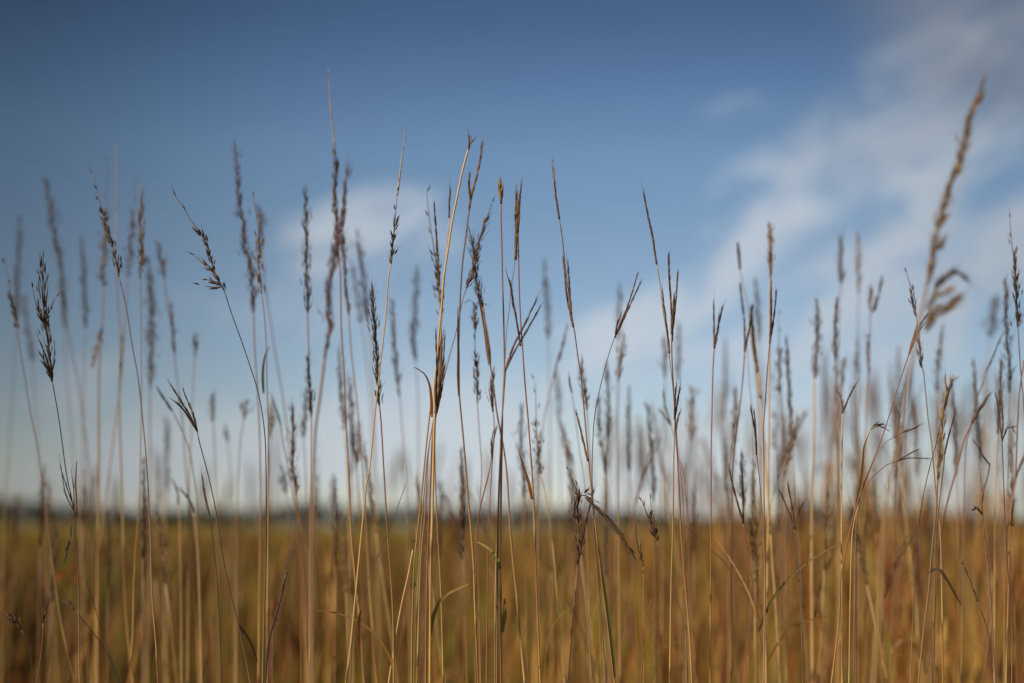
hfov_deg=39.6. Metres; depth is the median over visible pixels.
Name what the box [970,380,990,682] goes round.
plume stalk
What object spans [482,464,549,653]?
plume stalk
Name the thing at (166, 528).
plume stalk
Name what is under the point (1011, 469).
plume stalk
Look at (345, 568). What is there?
plume stalk
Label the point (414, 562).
grass stalk
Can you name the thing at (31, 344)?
plume stalk
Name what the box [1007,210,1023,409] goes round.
plume stalk
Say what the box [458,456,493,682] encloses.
plume stalk
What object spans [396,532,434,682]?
bluestem stalk
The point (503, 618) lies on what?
bluestem stalk
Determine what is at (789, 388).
plume stalk
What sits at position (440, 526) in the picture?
plume stalk
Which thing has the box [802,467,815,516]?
bluestem stalk
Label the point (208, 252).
plume stalk
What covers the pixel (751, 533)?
plume stalk
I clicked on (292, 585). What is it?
bluestem stalk
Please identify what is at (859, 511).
bluestem stalk
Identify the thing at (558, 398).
plume stalk
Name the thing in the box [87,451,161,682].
plume stalk
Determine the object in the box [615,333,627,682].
plume stalk
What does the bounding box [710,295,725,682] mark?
bluestem stalk
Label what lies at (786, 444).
plume stalk
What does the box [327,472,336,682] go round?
plume stalk
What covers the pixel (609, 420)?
plume stalk
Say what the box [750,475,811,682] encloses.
bluestem stalk
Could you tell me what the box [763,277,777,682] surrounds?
bluestem stalk
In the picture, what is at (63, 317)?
plume stalk
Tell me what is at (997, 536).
plume stalk
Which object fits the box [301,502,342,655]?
plume stalk
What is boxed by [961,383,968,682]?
plume stalk
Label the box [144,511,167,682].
plume stalk
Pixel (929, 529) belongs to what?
plume stalk
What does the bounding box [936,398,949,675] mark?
plume stalk
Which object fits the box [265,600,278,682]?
red leaf sprig
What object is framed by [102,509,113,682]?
plume stalk
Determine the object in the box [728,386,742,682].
plume stalk
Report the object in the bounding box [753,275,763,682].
plume stalk
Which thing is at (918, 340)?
plume stalk
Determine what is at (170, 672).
plume stalk
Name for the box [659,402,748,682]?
plume stalk
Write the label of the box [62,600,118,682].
bluestem stalk
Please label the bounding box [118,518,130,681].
bluestem stalk
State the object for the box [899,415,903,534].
plume stalk
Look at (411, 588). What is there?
bluestem stalk
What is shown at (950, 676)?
bluestem stalk
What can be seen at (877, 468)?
plume stalk
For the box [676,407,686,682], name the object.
bluestem stalk
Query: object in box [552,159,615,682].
bluestem stalk
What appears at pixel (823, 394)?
plume stalk
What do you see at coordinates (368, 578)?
grass stalk
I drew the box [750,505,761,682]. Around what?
plume stalk
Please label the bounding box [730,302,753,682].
bluestem stalk
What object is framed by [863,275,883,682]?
plume stalk
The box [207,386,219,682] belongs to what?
plume stalk
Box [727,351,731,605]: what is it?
plume stalk
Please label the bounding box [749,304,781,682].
bluestem stalk
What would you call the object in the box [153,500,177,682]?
plume stalk
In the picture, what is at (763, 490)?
bluestem stalk
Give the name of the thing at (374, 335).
plume stalk
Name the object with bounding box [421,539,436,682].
bluestem stalk
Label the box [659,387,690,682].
bluestem stalk
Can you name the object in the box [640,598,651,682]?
grass stalk
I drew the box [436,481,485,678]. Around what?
bluestem stalk
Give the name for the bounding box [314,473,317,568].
plume stalk
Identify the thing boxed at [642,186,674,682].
bluestem stalk
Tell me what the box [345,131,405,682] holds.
plume stalk
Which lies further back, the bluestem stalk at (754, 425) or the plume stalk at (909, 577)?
the plume stalk at (909, 577)
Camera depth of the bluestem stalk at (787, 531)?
1.65 m
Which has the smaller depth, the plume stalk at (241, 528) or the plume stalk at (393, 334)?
the plume stalk at (393, 334)
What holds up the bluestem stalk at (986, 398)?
on the ground
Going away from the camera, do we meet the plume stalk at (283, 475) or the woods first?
the plume stalk at (283, 475)
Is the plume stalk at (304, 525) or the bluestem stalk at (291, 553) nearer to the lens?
the bluestem stalk at (291, 553)
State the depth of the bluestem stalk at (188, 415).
1.09 m
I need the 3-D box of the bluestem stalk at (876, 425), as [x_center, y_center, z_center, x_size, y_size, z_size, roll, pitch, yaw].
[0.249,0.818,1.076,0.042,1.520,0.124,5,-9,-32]
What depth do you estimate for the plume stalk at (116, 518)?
2.15 m
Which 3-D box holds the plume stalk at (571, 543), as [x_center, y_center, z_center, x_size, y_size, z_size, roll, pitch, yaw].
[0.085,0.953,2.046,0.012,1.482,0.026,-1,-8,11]
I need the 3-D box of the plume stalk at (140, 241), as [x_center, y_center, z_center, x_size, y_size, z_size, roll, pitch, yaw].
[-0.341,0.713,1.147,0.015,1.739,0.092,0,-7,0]
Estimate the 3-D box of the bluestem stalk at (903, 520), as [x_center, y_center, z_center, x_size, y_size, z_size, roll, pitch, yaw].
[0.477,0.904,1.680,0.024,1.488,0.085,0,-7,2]
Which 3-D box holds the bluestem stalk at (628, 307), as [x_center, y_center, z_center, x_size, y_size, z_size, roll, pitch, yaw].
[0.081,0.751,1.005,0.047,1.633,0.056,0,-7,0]
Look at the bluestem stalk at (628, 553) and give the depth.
1.81 m
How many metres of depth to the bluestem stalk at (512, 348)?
1.14 m
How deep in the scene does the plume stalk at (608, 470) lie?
1.99 m
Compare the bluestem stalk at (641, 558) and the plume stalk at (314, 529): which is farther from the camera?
the plume stalk at (314, 529)
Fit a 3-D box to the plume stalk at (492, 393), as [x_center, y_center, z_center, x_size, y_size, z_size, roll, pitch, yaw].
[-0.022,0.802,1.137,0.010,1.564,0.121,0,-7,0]
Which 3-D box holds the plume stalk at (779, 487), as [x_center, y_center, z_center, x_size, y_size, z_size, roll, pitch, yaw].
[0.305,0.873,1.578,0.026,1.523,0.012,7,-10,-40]
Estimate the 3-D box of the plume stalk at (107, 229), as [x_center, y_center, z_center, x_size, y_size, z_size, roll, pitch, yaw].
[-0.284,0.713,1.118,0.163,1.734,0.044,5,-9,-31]
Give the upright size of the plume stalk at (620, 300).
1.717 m
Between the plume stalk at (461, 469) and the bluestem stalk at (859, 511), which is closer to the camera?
the plume stalk at (461, 469)
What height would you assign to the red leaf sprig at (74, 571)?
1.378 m
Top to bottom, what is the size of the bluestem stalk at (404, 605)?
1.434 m
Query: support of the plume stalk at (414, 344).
on the ground
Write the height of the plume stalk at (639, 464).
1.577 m
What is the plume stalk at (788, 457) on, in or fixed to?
on the ground
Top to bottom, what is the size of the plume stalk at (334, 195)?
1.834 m
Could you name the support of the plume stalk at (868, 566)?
on the ground
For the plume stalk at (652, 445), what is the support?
on the ground
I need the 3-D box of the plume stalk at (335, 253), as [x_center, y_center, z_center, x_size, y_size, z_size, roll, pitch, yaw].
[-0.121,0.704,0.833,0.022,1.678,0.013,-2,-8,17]
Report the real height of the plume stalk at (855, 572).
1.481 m
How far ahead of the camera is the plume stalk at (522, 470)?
1.39 m
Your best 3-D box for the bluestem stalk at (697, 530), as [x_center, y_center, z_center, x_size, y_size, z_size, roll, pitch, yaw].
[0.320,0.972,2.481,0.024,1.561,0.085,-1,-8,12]
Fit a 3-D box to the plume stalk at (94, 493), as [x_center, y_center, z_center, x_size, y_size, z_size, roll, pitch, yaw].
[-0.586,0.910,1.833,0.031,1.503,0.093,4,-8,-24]
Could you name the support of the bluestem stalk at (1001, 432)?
on the ground
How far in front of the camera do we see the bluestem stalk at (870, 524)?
1.79 m
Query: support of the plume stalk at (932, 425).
on the ground
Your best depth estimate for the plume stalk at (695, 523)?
1.51 m
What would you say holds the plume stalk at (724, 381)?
on the ground
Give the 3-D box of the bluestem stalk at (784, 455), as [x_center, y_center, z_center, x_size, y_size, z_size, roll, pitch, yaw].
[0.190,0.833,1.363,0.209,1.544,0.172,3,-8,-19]
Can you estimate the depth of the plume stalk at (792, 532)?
2.63 m
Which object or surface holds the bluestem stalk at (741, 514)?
on the ground
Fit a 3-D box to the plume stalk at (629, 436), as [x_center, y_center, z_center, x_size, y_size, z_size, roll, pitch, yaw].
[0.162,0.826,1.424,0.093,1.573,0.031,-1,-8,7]
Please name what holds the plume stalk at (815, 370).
on the ground
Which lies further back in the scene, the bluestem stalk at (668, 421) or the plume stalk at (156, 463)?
the plume stalk at (156, 463)
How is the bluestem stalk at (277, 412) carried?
on the ground
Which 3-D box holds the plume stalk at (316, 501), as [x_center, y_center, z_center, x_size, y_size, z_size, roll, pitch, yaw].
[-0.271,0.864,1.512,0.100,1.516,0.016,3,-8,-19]
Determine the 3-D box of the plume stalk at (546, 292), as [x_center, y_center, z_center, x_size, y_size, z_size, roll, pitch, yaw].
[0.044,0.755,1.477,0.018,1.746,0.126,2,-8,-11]
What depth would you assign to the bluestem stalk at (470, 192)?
1.15 m
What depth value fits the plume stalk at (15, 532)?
2.00 m
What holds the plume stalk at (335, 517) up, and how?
on the ground
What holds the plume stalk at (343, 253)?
on the ground
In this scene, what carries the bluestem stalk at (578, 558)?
on the ground
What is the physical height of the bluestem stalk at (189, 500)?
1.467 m
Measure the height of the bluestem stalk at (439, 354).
1.710 m
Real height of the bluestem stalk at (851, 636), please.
1.470 m
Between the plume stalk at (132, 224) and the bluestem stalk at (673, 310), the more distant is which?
the plume stalk at (132, 224)
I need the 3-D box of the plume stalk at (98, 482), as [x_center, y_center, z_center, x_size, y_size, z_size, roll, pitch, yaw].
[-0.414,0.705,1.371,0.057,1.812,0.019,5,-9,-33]
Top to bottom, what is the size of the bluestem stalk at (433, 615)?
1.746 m
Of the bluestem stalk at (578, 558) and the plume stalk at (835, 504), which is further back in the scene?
the plume stalk at (835, 504)
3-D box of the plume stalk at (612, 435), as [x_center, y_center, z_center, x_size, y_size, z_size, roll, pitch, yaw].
[0.089,0.915,2.272,0.097,1.615,0.174,4,-8,-23]
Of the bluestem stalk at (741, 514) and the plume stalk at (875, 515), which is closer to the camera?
the bluestem stalk at (741, 514)
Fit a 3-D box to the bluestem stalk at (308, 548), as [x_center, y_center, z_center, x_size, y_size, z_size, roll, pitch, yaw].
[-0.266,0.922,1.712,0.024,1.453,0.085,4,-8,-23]
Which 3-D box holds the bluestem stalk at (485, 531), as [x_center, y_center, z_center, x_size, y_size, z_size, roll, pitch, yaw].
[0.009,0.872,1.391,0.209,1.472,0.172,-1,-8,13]
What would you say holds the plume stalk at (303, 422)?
on the ground
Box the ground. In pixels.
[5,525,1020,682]
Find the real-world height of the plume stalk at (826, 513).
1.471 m
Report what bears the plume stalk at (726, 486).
on the ground
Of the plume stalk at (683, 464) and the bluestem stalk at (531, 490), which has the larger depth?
the plume stalk at (683, 464)
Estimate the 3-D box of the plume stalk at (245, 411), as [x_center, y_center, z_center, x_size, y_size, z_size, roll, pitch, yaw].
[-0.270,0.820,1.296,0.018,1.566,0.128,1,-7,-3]
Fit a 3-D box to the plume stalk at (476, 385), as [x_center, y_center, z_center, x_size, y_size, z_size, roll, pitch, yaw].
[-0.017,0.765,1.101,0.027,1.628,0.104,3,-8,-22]
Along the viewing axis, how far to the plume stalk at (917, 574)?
1.47 m
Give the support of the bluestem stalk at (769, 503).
on the ground
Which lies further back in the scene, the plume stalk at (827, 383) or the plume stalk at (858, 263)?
the plume stalk at (827, 383)
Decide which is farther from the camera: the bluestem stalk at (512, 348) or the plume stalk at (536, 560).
the plume stalk at (536, 560)
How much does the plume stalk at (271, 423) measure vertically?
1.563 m
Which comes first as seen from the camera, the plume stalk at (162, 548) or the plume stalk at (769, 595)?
the plume stalk at (162, 548)
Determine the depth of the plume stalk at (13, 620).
1.15 m
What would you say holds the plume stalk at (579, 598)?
on the ground
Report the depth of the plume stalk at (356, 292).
1.62 m
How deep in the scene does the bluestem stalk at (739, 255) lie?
1.34 m
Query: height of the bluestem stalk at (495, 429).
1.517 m
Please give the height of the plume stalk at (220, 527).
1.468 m
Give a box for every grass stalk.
[84,576,120,682]
[264,572,287,682]
[350,484,405,682]
[388,550,412,682]
[411,410,430,682]
[544,597,587,674]
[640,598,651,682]
[1005,360,1023,682]
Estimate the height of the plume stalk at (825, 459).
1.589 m
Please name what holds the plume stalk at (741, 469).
on the ground
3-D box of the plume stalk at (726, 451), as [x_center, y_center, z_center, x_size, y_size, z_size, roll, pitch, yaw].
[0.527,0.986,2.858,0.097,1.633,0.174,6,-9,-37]
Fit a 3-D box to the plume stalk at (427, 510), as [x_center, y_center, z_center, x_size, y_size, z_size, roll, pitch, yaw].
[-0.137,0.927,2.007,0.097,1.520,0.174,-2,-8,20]
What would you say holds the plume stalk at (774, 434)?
on the ground
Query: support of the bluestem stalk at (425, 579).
on the ground
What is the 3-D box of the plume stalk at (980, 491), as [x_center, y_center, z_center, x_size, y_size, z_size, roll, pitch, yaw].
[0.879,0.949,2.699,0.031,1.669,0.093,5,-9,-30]
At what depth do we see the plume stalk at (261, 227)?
1.45 m
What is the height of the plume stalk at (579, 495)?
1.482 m
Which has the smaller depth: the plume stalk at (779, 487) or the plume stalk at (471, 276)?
the plume stalk at (471, 276)
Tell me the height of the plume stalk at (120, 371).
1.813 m
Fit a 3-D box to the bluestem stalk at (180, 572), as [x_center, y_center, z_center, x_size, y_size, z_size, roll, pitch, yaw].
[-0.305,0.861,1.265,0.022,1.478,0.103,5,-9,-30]
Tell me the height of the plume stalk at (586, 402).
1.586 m
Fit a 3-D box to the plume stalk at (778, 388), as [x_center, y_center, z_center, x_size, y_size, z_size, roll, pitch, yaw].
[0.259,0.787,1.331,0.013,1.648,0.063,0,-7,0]
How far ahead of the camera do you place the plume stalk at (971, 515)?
2.31 m
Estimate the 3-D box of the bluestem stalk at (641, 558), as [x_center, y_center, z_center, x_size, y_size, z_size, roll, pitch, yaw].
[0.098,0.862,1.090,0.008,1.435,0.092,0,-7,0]
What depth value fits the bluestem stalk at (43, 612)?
1.13 m
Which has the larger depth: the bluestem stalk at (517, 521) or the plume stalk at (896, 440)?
the bluestem stalk at (517, 521)
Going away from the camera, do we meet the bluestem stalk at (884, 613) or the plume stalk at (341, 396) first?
the plume stalk at (341, 396)
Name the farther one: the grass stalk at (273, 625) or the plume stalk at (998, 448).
the plume stalk at (998, 448)
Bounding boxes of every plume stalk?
[0,215,25,682]
[0,608,33,680]
[2,258,74,682]
[5,494,20,682]
[22,295,50,682]
[32,244,79,682]
[37,464,46,682]
[41,175,95,682]
[45,475,57,682]
[47,508,58,682]
[61,291,90,682]
[75,454,86,682]
[77,464,97,682]
[79,237,89,677]
[81,470,88,621]
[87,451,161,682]
[88,155,110,682]
[89,168,158,682]
[91,175,138,682]
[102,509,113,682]
[115,144,133,682]
[115,477,118,682]
[128,185,146,682]
[138,253,162,682]
[138,454,147,682]
[138,498,149,682]
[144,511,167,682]
[147,491,190,682]
[152,445,252,682]
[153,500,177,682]
[155,233,199,682]
[160,483,168,682]
[162,412,170,682]
[172,188,266,682]
[187,332,199,682]
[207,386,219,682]
[217,501,264,682]
[223,423,235,675]
[231,134,260,682]
[235,394,254,682]
[237,497,242,654]
[252,190,269,682]
[255,203,306,682]
[264,416,278,661]
[266,397,276,652]
[278,461,290,682]
[286,397,301,682]
[299,386,312,682]
[301,182,317,682]
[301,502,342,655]
[308,276,394,682]
[310,152,352,682]
[314,444,318,617]
[314,472,318,682]
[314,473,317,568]
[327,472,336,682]
[328,69,364,682]
[331,478,340,682]
[336,342,353,682]
[339,224,377,682]
[339,369,365,656]
[340,508,350,681]
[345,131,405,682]
[346,235,374,682]
[346,401,354,680]
[352,227,379,682]
[362,445,397,682]
[364,478,370,678]
[378,473,384,682]
[387,296,410,682]
[407,263,420,682]
[407,482,464,682]
[413,195,495,682]
[415,475,444,682]
[416,186,443,682]
[425,468,471,682]
[432,479,446,682]
[455,447,467,682]
[457,478,464,682]
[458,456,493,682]
[462,472,463,682]
[464,223,525,682]
[464,300,490,682]
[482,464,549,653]
[485,366,496,682]
[512,401,533,682]
[528,375,564,682]
[531,445,540,682]
[536,493,542,669]
[538,255,553,682]
[544,514,553,682]
[550,368,564,682]
[556,410,585,682]
[565,438,598,682]
[565,464,635,682]
[568,503,573,682]
[569,469,572,682]
[572,504,602,682]
[573,505,584,682]
[576,395,609,682]
[577,353,602,682]
[577,412,615,664]
[601,361,613,661]
[602,412,650,682]
[603,480,610,682]
[613,281,623,682]
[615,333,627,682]
[624,384,708,682]
[633,413,684,682]
[639,494,697,682]
[644,396,659,682]
[648,398,775,682]
[659,332,670,682]
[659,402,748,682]
[660,469,683,676]
[665,220,851,682]
[668,382,676,678]
[673,320,682,682]
[676,461,684,665]
[683,382,699,682]
[687,493,697,665]
[689,509,693,668]
[690,468,699,682]
[703,438,707,682]
[714,473,752,680]
[718,338,727,682]
[721,426,738,682]
[722,434,784,682]
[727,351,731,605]
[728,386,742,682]
[731,445,740,668]
[735,414,790,682]
[735,446,748,682]
[746,381,841,682]
[747,460,759,682]
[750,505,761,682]
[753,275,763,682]
[757,345,768,655]
[768,452,777,680]
[770,378,777,682]
[773,310,786,682]
[775,447,781,681]
[776,384,819,682]
[780,409,801,654]
[784,333,808,682]
[790,526,794,682]
[808,457,810,628]
[809,293,895,682]
[815,420,825,682]
[818,476,831,682]
[821,357,827,682]
[824,348,843,658]
[824,424,834,682]
[830,295,840,647]
[831,478,844,682]
[832,335,840,682]
[834,228,845,682]
[836,353,848,682]
[845,428,883,682]
[846,493,888,682]
[850,382,867,682]
[851,483,855,682]
[852,336,861,682]
[853,355,868,677]
[854,230,862,682]
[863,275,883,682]
[863,467,867,682]
[866,500,871,682]
[871,453,883,682]
[872,68,988,682]
[881,384,959,682]
[885,473,913,682]
[886,365,955,682]
[889,376,923,682]
[890,383,905,682]
[892,398,928,682]
[894,508,971,675]
[895,345,900,682]
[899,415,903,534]
[904,267,943,682]
[910,511,919,682]
[918,372,961,682]
[926,484,934,680]
[929,392,949,657]
[930,319,946,682]
[934,430,1022,682]
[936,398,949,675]
[938,375,1002,682]
[951,404,981,651]
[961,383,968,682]
[968,483,972,667]
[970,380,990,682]
[972,291,1002,682]
[972,359,997,682]
[980,509,1000,682]
[981,366,1015,661]
[993,355,1006,680]
[996,443,1005,655]
[1000,275,1015,682]
[1006,419,1017,682]
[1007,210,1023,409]
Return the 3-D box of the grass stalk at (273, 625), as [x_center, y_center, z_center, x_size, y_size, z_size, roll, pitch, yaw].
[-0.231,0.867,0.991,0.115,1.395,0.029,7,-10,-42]
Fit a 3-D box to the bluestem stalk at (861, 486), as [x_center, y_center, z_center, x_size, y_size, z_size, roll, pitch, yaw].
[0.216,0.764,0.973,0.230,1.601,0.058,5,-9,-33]
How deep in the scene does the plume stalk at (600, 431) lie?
1.39 m
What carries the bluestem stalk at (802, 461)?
on the ground
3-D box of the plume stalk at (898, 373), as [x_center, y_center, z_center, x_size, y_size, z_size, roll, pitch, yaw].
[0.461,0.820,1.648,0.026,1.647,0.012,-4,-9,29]
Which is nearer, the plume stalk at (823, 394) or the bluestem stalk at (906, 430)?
the bluestem stalk at (906, 430)
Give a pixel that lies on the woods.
(174, 515)
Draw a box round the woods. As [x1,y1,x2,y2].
[0,492,1023,531]
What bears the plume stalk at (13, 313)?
on the ground
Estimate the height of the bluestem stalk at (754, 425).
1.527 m
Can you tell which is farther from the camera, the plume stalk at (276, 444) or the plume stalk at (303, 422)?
the plume stalk at (276, 444)
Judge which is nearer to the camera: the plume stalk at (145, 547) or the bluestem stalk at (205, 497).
the bluestem stalk at (205, 497)
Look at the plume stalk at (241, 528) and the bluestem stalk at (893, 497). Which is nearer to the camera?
the bluestem stalk at (893, 497)
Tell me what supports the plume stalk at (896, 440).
on the ground
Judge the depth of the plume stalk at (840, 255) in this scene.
1.50 m
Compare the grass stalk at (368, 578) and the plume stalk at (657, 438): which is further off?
the plume stalk at (657, 438)
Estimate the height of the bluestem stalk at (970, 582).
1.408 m
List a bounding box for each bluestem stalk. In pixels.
[36,583,49,682]
[62,526,77,682]
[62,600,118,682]
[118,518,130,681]
[156,385,202,682]
[166,377,257,682]
[171,478,181,682]
[178,487,200,682]
[201,467,221,682]
[219,518,235,664]
[253,498,270,682]
[268,508,315,676]
[270,393,308,680]
[282,509,296,682]
[289,501,308,629]
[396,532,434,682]
[400,529,419,682]
[403,524,431,682]
[408,483,434,682]
[414,328,448,682]
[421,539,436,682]
[429,125,477,682]
[431,179,450,660]
[433,201,443,682]
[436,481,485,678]
[457,139,482,682]
[464,480,507,682]
[475,424,496,682]
[476,177,506,682]
[494,181,519,682]
[496,296,544,682]
[505,178,540,682]
[506,487,595,682]
[537,324,568,682]
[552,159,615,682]
[558,452,656,682]
[562,487,590,675]
[567,482,595,682]
[568,375,590,682]
[571,507,589,682]
[592,272,640,682]
[607,515,635,682]
[621,439,660,676]
[635,526,643,682]
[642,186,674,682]
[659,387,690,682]
[668,251,692,682]
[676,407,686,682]
[687,454,698,614]
[699,436,737,682]
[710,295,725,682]
[715,441,771,682]
[715,463,851,682]
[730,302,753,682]
[737,242,761,682]
[739,281,756,682]
[741,407,809,682]
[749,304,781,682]
[750,405,767,682]
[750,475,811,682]
[762,362,778,682]
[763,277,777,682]
[763,476,777,585]
[777,488,806,682]
[778,483,806,682]
[788,434,810,682]
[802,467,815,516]
[819,507,909,680]
[831,311,928,682]
[837,379,859,682]
[842,446,852,519]
[843,396,868,653]
[848,418,889,682]
[853,423,924,682]
[855,449,927,682]
[859,486,886,648]
[860,530,896,681]
[873,428,952,682]
[876,439,912,682]
[879,532,913,682]
[881,477,908,682]
[894,382,923,682]
[905,526,924,596]
[910,381,954,682]
[923,520,963,681]
[930,391,992,682]
[933,410,956,682]
[960,559,993,682]
[961,333,1003,682]
[970,440,995,682]
[982,455,1023,682]
[994,392,1016,682]
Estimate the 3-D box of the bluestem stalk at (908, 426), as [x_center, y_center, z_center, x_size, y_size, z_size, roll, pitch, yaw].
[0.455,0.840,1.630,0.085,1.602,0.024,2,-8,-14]
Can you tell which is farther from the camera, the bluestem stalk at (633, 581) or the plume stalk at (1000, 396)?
the bluestem stalk at (633, 581)
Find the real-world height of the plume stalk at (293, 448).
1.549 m
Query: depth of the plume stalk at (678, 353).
1.61 m
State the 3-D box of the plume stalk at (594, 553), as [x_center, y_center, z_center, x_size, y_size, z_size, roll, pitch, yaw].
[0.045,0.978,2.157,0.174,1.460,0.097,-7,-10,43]
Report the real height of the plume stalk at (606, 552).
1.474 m
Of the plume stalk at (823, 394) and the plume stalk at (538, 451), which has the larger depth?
the plume stalk at (823, 394)
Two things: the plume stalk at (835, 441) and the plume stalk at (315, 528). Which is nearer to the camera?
the plume stalk at (835, 441)
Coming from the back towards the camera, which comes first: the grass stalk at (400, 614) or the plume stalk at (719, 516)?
the plume stalk at (719, 516)
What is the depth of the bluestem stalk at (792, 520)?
1.14 m
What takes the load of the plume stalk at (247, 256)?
on the ground
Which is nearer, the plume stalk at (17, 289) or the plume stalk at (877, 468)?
the plume stalk at (17, 289)
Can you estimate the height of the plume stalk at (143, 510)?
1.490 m
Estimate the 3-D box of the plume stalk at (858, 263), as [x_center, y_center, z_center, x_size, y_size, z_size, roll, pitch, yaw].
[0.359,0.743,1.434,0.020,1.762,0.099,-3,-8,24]
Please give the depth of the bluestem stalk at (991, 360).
1.26 m
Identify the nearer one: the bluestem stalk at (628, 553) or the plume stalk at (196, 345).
the plume stalk at (196, 345)
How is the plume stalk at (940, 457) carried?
on the ground
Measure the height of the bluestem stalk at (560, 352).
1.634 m
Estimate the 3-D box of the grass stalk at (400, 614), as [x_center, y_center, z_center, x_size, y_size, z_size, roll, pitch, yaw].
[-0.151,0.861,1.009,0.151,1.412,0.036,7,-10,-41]
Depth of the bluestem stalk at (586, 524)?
1.26 m
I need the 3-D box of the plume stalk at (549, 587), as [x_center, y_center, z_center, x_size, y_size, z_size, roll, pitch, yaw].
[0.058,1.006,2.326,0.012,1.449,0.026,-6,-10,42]
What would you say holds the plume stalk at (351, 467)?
on the ground
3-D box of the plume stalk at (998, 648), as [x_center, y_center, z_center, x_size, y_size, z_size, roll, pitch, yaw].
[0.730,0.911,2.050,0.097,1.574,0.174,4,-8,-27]
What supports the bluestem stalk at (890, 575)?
on the ground
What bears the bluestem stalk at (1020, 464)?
on the ground
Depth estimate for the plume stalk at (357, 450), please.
1.44 m
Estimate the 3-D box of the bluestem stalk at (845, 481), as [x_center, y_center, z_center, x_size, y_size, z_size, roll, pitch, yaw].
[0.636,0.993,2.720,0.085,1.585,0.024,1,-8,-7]
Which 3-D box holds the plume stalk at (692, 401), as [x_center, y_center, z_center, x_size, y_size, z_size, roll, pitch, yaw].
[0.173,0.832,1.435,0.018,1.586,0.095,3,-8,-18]
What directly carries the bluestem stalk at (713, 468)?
on the ground
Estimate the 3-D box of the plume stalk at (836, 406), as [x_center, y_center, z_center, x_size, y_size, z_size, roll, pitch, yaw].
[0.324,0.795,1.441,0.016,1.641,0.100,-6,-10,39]
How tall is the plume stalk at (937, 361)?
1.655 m
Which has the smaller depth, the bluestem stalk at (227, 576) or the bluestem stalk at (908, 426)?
the bluestem stalk at (908, 426)
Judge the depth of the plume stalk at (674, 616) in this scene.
2.71 m
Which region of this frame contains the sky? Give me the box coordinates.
[0,0,1023,530]
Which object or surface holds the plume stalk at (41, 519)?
on the ground
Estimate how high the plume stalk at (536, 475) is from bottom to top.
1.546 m
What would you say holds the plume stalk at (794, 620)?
on the ground
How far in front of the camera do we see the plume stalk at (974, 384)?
1.43 m
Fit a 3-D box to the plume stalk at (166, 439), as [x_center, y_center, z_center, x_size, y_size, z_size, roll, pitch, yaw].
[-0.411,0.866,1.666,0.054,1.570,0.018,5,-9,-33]
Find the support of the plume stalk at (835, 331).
on the ground
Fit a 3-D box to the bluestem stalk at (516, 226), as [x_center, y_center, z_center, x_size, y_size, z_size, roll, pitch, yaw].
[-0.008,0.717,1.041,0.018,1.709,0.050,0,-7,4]
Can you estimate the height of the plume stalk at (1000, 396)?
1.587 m
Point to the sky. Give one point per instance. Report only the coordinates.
(816, 120)
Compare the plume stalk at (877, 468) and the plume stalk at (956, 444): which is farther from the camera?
the plume stalk at (877, 468)
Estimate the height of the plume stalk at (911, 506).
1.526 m
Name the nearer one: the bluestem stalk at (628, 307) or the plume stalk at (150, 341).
the bluestem stalk at (628, 307)
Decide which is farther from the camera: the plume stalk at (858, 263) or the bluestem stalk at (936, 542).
the plume stalk at (858, 263)
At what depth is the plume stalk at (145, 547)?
1.42 m
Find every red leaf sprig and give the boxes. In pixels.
[56,566,79,679]
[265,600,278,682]
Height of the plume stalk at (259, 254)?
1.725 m
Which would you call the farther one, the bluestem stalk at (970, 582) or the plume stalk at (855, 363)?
the plume stalk at (855, 363)
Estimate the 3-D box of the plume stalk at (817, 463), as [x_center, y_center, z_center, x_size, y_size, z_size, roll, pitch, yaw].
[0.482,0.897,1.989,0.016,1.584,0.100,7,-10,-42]
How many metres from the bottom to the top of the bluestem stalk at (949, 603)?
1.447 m
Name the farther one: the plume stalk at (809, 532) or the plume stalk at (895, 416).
the plume stalk at (809, 532)
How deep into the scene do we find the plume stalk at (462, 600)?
2.60 m
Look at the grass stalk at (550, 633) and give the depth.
1.08 m
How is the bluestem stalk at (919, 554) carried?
on the ground
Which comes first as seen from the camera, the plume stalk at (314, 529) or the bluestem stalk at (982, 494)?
the bluestem stalk at (982, 494)
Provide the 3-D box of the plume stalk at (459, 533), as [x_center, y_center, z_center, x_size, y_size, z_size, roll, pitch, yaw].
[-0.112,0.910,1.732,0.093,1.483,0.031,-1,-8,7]
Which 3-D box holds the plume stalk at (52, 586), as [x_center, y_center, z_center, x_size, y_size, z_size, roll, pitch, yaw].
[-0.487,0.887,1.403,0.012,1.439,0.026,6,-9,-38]
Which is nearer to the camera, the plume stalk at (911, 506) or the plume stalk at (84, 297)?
the plume stalk at (84, 297)
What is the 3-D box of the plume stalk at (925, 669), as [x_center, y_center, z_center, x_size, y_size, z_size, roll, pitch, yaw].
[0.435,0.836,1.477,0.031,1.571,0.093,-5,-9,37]
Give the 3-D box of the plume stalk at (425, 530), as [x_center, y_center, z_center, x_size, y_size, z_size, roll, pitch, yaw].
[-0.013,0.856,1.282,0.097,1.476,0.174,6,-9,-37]
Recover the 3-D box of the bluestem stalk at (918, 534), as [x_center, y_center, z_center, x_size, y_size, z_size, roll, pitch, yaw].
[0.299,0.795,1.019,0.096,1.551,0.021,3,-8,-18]
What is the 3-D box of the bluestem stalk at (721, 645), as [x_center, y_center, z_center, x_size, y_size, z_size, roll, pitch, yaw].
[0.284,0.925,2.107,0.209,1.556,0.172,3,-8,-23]
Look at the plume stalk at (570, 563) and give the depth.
2.21 m

